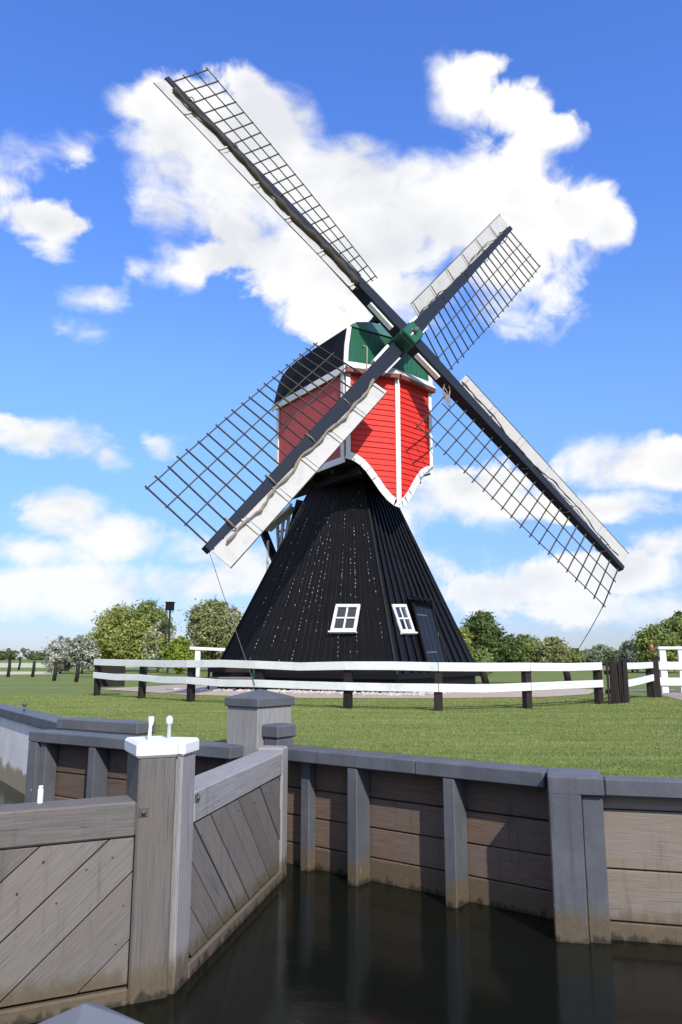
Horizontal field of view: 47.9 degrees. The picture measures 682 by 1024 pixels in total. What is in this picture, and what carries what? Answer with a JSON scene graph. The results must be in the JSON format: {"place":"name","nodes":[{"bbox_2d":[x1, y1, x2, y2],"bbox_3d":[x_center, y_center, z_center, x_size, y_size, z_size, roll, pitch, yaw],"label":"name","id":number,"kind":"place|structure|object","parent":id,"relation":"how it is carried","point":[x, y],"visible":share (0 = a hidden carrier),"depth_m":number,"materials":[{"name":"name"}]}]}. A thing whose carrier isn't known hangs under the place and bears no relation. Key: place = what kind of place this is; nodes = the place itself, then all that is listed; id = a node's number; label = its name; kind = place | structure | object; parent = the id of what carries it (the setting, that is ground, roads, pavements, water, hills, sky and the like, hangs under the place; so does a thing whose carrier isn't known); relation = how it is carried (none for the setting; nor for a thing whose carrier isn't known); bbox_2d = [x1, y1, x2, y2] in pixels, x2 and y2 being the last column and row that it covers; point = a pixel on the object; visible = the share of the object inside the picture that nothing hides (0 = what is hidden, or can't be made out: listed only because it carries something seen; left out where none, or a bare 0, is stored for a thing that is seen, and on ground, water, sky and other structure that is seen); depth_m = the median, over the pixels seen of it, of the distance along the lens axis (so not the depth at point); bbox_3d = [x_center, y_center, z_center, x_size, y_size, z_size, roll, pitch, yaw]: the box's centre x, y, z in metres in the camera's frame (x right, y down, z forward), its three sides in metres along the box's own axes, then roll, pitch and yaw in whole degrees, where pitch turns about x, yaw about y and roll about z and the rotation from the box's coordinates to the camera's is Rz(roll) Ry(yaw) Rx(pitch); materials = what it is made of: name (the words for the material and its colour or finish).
{"place":"outdoors","nodes":[
{"label":"outdoors","id":0,"kind":"place"},
{"bbox_2d":[0,672,58,674],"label":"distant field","id":1,"kind":"structure","parent":0,"point":[14,673],"depth_m":53.14,"materials":[{"name":"white wood"}]},
{"bbox_2d":[0,663,139,667],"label":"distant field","id":2,"kind":"structure","parent":0,"point":[23,665],"depth_m":111.36,"materials":[{"name":"white wood"}]},
{"bbox_2d":[0,780,681,1023],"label":"canal water","id":3,"kind":"structure","parent":0,"point":[299,946],"depth_m":5.78,"materials":[{"name":"black liquid"}]},
{"bbox_2d":[38,1002,142,1023],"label":"fender pile","id":4,"kind":"object","parent":3,"relation":"in","point":[91,1013],"visible":1,"depth_m":3.82,"materials":[{"name":"grey wood"}]},
{"bbox_2d":[24,729,243,802],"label":"recess wall","id":5,"kind":"structure","parent":3,"relation":"in","point":[64,765],"depth_m":10.32,"materials":[{"name":"grey paint"}]},
{"bbox_2d":[166,716,287,993],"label":"lock gate","id":6,"kind":"structure","parent":3,"relation":"in","point":[229,863],"depth_m":6.39,"materials":[{"name":"grey wood"}]},
{"bbox_2d":[224,689,295,762],"bbox_3d":[-0.895,3.267,9.090,0.790,2.281,0.660,-8,-13,37],"label":"bank post","id":7,"kind":"object","parent":3,"relation":"in","point":[257,718],"visible":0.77,"depth_m":9.04,"materials":[{"name":"grey paint"}]},
{"bbox_2d":[287,745,553,918],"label":"retaining wall","id":8,"kind":"structure","parent":3,"relation":"in","point":[457,833],"depth_m":7.75,"materials":[{"name":"grey paint"}]},
{"bbox_2d":[547,767,681,944],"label":"wing wall","id":9,"kind":"structure","parent":3,"relation":"in","point":[616,853],"depth_m":6.43,"materials":[{"name":"grey paint"}]},
{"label":"near wall","id":10,"kind":"object","parent":3,"relation":"in","visible":0},
{"bbox_2d":[0,716,178,1023],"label":"lock gate","id":11,"kind":"structure","parent":10,"relation":"attached to","point":[85,896],"depth_m":5.21,"materials":[{"name":"grey wood"}]},
{"bbox_2d":[37,785,43,803],"bbox_3d":[-2.093,1.969,5.347,0.036,0.122,0.036,5,-12,-26],"label":"white peg","id":12,"kind":"object","parent":11,"relation":"on","point":[40,795],"visible":1,"depth_m":5.33,"materials":[{"name":"paint"}]},
{"bbox_2d":[0,659,681,777],"bbox_3d":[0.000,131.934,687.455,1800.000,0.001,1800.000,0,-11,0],"label":"bank lawn","id":13,"kind":"structure","parent":0,"point":[64,683],"depth_m":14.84,"materials":[{"name":"green plant"}]},
{"bbox_2d":[6,660,10,676],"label":"field post","id":14,"kind":"object","parent":13,"relation":"on","point":[8,669],"visible":0.78,"depth_m":43.73,"materials":[{"name":"brown wood"}]},
{"bbox_2d":[31,661,35,676],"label":"field post","id":15,"kind":"object","parent":13,"relation":"on","point":[33,669],"visible":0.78,"depth_m":43.74,"materials":[{"name":"brown wood"}]},
{"bbox_2d":[52,663,57,680],"bbox_3d":[-13.467,7.576,36.137,0.232,0.949,0.181,0,-11,0],"label":"field post","id":16,"kind":"object","parent":13,"relation":"on","point":[54,677],"visible":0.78,"depth_m":36.09,"materials":[{"name":"brown wood"}]},
{"bbox_2d":[41,635,72,672],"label":"blossom bush","id":17,"kind":"object","parent":13,"relation":"on","point":[56,649],"visible":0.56,"depth_m":53.55,"materials":[{"name":"grey plant"}]},
{"bbox_2d":[74,663,79,681],"bbox_3d":[-11.832,7.257,34.418,0.232,0.934,0.181,0,-11,0],"label":"field post","id":18,"kind":"object","parent":13,"relation":"on","point":[77,673],"visible":0.78,"depth_m":34.36,"materials":[{"name":"brown wood"}]},
{"bbox_2d":[0,703,155,793],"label":"concrete wall","id":19,"kind":"structure","parent":13,"relation":"on","point":[18,725],"depth_m":13.47,"materials":[{"name":"grey paint"}]},
{"bbox_2d":[22,702,26,710],"bbox_3d":[-5.913,3.637,14.347,0.096,0.160,0.096,0,-11,0],"label":"mooring knob","id":20,"kind":"object","parent":19,"relation":"on","point":[24,704],"visible":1,"depth_m":14.33,"materials":[{"name":"metal"}]},
{"bbox_2d":[59,634,100,673],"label":"blossom bush","id":21,"kind":"object","parent":13,"relation":"on","point":[82,651],"visible":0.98,"depth_m":52.60,"materials":[{"name":"grey plant"}]},
{"bbox_2d":[0,647,219,659],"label":"distant wood","id":22,"kind":"object","parent":13,"relation":"on","point":[9,655],"visible":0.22,"depth_m":411.42,"materials":[{"name":"green plant"}]},
{"bbox_2d":[101,665,125,686],"bbox_3d":[-6.602,4.872,22.249,0.702,1.050,0.065,5,-12,-25],"label":"board screen","id":23,"kind":"object","parent":13,"relation":"on","point":[112,683],"visible":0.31,"depth_m":22.24,"materials":[{"name":"brown wood"}]},
{"bbox_2d":[88,600,148,659],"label":"broad tree","id":24,"kind":"object","parent":13,"relation":"on","point":[119,637],"visible":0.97,"depth_m":60.83,"materials":[{"name":"green plant"}]},
{"bbox_2d":[128,598,179,670],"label":"broad tree","id":25,"kind":"object","parent":13,"relation":"on","point":[154,615],"visible":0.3,"depth_m":63.60,"materials":[{"name":"green plant"}]},
{"bbox_2d":[140,619,174,672],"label":"blossom bush","id":26,"kind":"object","parent":13,"relation":"on","point":[155,639],"visible":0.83,"depth_m":56.63,"materials":[{"name":"green plant"}]},
{"bbox_2d":[165,602,175,672],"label":"lamp post","id":27,"kind":"object","parent":13,"relation":"on","point":[169,606],"visible":0.86,"depth_m":55.45,"materials":[{"name":"black metal"}]},
{"bbox_2d":[163,635,194,673],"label":"lime bush","id":28,"kind":"object","parent":13,"relation":"on","point":[178,649],"visible":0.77,"depth_m":50.69,"materials":[{"name":"green plant"}]},
{"bbox_2d":[190,647,225,676],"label":"white hitching frame","id":29,"kind":"object","parent":13,"relation":"on","point":[197,653],"visible":0.4,"depth_m":43.83,"materials":[{"name":"white wood"}]},
{"bbox_2d":[174,595,243,659],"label":"olive tree","id":30,"kind":"object","parent":13,"relation":"on","point":[201,625],"visible":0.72,"depth_m":62.21,"materials":[{"name":"green plant"}]},
{"bbox_2d":[211,605,242,658],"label":"olive tree","id":31,"kind":"object","parent":13,"relation":"on","point":[225,633],"visible":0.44,"depth_m":60.74,"materials":[{"name":"green plant"}]},
{"bbox_2d":[93,659,603,710],"bbox_3d":[-0.983,4.119,18.371,13.841,1.182,3.732,-3,-11,17],"label":"rail fence","id":32,"kind":"object","parent":13,"relation":"on","point":[438,688],"visible":0.93,"depth_m":16.73,"materials":[{"name":"white wood"}]},
{"bbox_2d":[106,684,593,697],"bbox_3d":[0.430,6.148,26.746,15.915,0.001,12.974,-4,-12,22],"label":"gravel apron","id":33,"kind":"object","parent":13,"relation":"on","point":[535,693],"visible":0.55,"depth_m":22.99,"materials":[{"name":"grey gravel"}]},
{"bbox_2d":[206,667,254,689],"bbox_3d":[-3.564,5.352,24.960,1.605,0.921,0.500,0,-11,0],"label":"garden bench","id":34,"kind":"object","parent":33,"relation":"on","point":[216,669],"visible":0.38,"depth_m":25.16,"materials":[{"name":"brown wood"}]},
{"bbox_2d":[144,67,628,692],"bbox_3d":[0.653,-4.153,29.158,18.920,21.365,10.392,7,-13,-31],"label":"windmill","id":35,"kind":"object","parent":13,"relation":"on","point":[348,575],"visible":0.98,"depth_m":26.50,"materials":[{"name":"black wood"}]},
{"bbox_2d":[209,552,254,684],"bbox_3d":[-2.682,2.421,18.544,0.017,3.390,2.287,9,-14,-39],"label":"tether rope","id":36,"kind":"object","parent":35,"relation":"hanging from","point":[231,618],"visible":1,"depth_m":18.44,"materials":[{"name":"fabric"}]},
{"bbox_2d":[328,604,360,632],"bbox_3d":[0.127,3.428,24.736,1.021,0.970,0.454,-6,-12,30],"label":"window","id":37,"kind":"structure","parent":35,"relation":"in","point":[345,616],"depth_m":24.74,"materials":[{"name":"white paint"}]},
{"bbox_2d":[392,604,417,633],"bbox_3d":[2.049,3.471,24.924,0.471,1.028,1.112,-6,-12,29],"label":"window","id":38,"kind":"structure","parent":35,"relation":"in","point":[403,608],"depth_m":24.93,"materials":[{"name":"white paint"}]},
{"bbox_2d":[408,595,447,662],"bbox_3d":[3.116,3.990,26.093,0.401,2.519,2.422,-27,-20,24],"label":"door","id":39,"kind":"structure","parent":35,"relation":"in","point":[432,645],"depth_m":26.08,"materials":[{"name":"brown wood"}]},
{"bbox_2d":[568,608,601,662],"bbox_3d":[9.750,5.226,31.150,0.029,2.184,8.953,-1,-11,7],"label":"tether rope","id":40,"kind":"object","parent":35,"relation":"attached to","point":[586,635],"visible":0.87,"depth_m":29.90,"materials":[{"name":"fabric"}]},
{"bbox_2d":[459,627,473,648],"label":"bush","id":41,"kind":"object","parent":13,"relation":"on","point":[465,634],"visible":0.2,"depth_m":58.93,"materials":[{"name":"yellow plant"}]},
{"bbox_2d":[469,648,495,675],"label":"bush","id":42,"kind":"object","parent":13,"relation":"on","point":[479,655],"visible":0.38,"depth_m":46.69,"materials":[{"name":"green plant"}]},
{"bbox_2d":[457,609,510,662],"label":"dark tree","id":43,"kind":"object","parent":13,"relation":"on","point":[485,631],"visible":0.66,"depth_m":60.24,"materials":[{"name":"green plant"}]},
{"bbox_2d":[480,671,488,682],"bbox_3d":[6.116,7.018,32.837,0.499,0.869,0.309,0,-11,0],"label":"lone post","id":44,"kind":"object","parent":13,"relation":"on","point":[484,676],"visible":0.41,"depth_m":32.73,"materials":[{"name":"brown wood"}]},
{"bbox_2d":[497,633,526,662],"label":"hedge tree","id":45,"kind":"object","parent":13,"relation":"on","point":[514,654],"visible":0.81,"depth_m":64.21,"materials":[{"name":"green plant"}]},
{"bbox_2d":[515,633,542,662],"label":"hedge tree","id":46,"kind":"object","parent":13,"relation":"on","point":[531,646],"visible":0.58,"depth_m":66.00,"materials":[{"name":"green plant"}]},
{"bbox_2d":[536,636,572,662],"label":"hedge tree","id":47,"kind":"object","parent":13,"relation":"on","point":[554,650],"visible":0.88,"depth_m":64.18,"materials":[{"name":"green plant"}]},
{"bbox_2d":[563,671,571,680],"bbox_3d":[10.370,7.488,35.235,0.405,0.810,0.311,0,-11,0],"label":"lone post","id":48,"kind":"object","parent":13,"relation":"on","point":[567,676],"visible":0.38,"depth_m":35.13,"materials":[{"name":"brown wood"}]},
{"bbox_2d":[566,648,585,662],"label":"hedge tree","id":49,"kind":"object","parent":13,"relation":"on","point":[579,657],"visible":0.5,"depth_m":68.07,"materials":[{"name":"green plant"}]},
{"bbox_2d":[579,650,602,662],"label":"hedge tree","id":50,"kind":"object","parent":13,"relation":"on","point":[592,657],"visible":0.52,"depth_m":106.47,"materials":[{"name":"green plant"}]},
{"bbox_2d":[588,644,613,665],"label":"hedge tree","id":51,"kind":"object","parent":13,"relation":"on","point":[602,648],"visible":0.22,"depth_m":111.98,"materials":[{"name":"green plant"}]},
{"bbox_2d":[603,651,618,666],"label":"hedge tree","id":52,"kind":"object","parent":13,"relation":"on","point":[608,655],"visible":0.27,"depth_m":97.81,"materials":[{"name":"green plant"}]},
{"bbox_2d":[604,657,629,703],"bbox_3d":[6.533,4.041,18.248,1.000,1.186,0.153,11,-15,-44],"label":"picket screen","id":53,"kind":"object","parent":13,"relation":"on","point":[620,694],"visible":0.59,"depth_m":18.20,"materials":[{"name":"brown wood"}]},
{"bbox_2d":[614,640,643,671],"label":"pale tree","id":54,"kind":"object","parent":13,"relation":"on","point":[625,651],"visible":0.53,"depth_m":58.54,"materials":[{"name":"grey plant"}]},
{"bbox_2d":[592,689,675,692],"bbox_3d":[9.440,5.871,25.268,5.009,0.001,1.789,5,-12,-26],"label":"grey gravel strip","id":55,"kind":"object","parent":13,"relation":"on","point":[637,690],"visible":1,"depth_m":25.22,"materials":[{"name":"grey gravel"}]},
{"bbox_2d":[616,662,653,696],"bbox_3d":[7.598,4.439,19.836,0.223,1.103,3.315,-8,-13,36],"label":"rail fence","id":56,"kind":"object","parent":13,"relation":"on","point":[648,679],"visible":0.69,"depth_m":20.23,"materials":[{"name":"white wood"}]},
{"bbox_2d":[631,621,677,672],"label":"green tree","id":57,"kind":"object","parent":13,"relation":"on","point":[656,635],"visible":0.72,"depth_m":54.51,"materials":[{"name":"green plant"}]},
{"bbox_2d":[648,656,661,697],"bbox_3d":[8.600,4.554,21.003,0.288,1.214,0.180,0,-11,0],"label":"gate post","id":58,"kind":"object","parent":13,"relation":"on","point":[656,686],"visible":0.76,"depth_m":20.91,"materials":[{"name":"brown wood"}]},
{"bbox_2d":[657,647,681,692],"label":"field gate","id":59,"kind":"structure","parent":13,"relation":"on","point":[666,682],"depth_m":23.68,"materials":[{"name":"white wood"}]},
{"bbox_2d":[649,644,656,651],"bbox_3d":[9.737,4.221,23.861,0.336,0.250,0.154,0,-11,0],"label":"gate finial","id":60,"kind":"object","parent":59,"relation":"attached to","point":[651,648],"visible":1,"depth_m":23.81,"materials":[{"name":"metal"}]},
{"bbox_2d":[658,615,681,670],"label":"green tree","id":61,"kind":"object","parent":13,"relation":"on","point":[674,624],"visible":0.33,"depth_m":55.82,"materials":[{"name":"green plant"}]},
{"bbox_2d":[664,611,681,621],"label":"dark tree","id":62,"kind":"object","parent":13,"relation":"on","point":[678,613],"visible":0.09,"depth_m":74.17,"materials":[{"name":"green plant"}]},
{"bbox_2d":[0,0,681,658],"label":"sky","id":63,"kind":"structure","parent":0,"point":[148,290],"materials":[{"name":"blue"}]},
{"bbox_2d":[661,690,681,699],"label":"dirt path","id":64,"kind":"structure","parent":0,"point":[674,693],"depth_m":22.40,"materials":[{"name":"grey gravel"}]}
]}

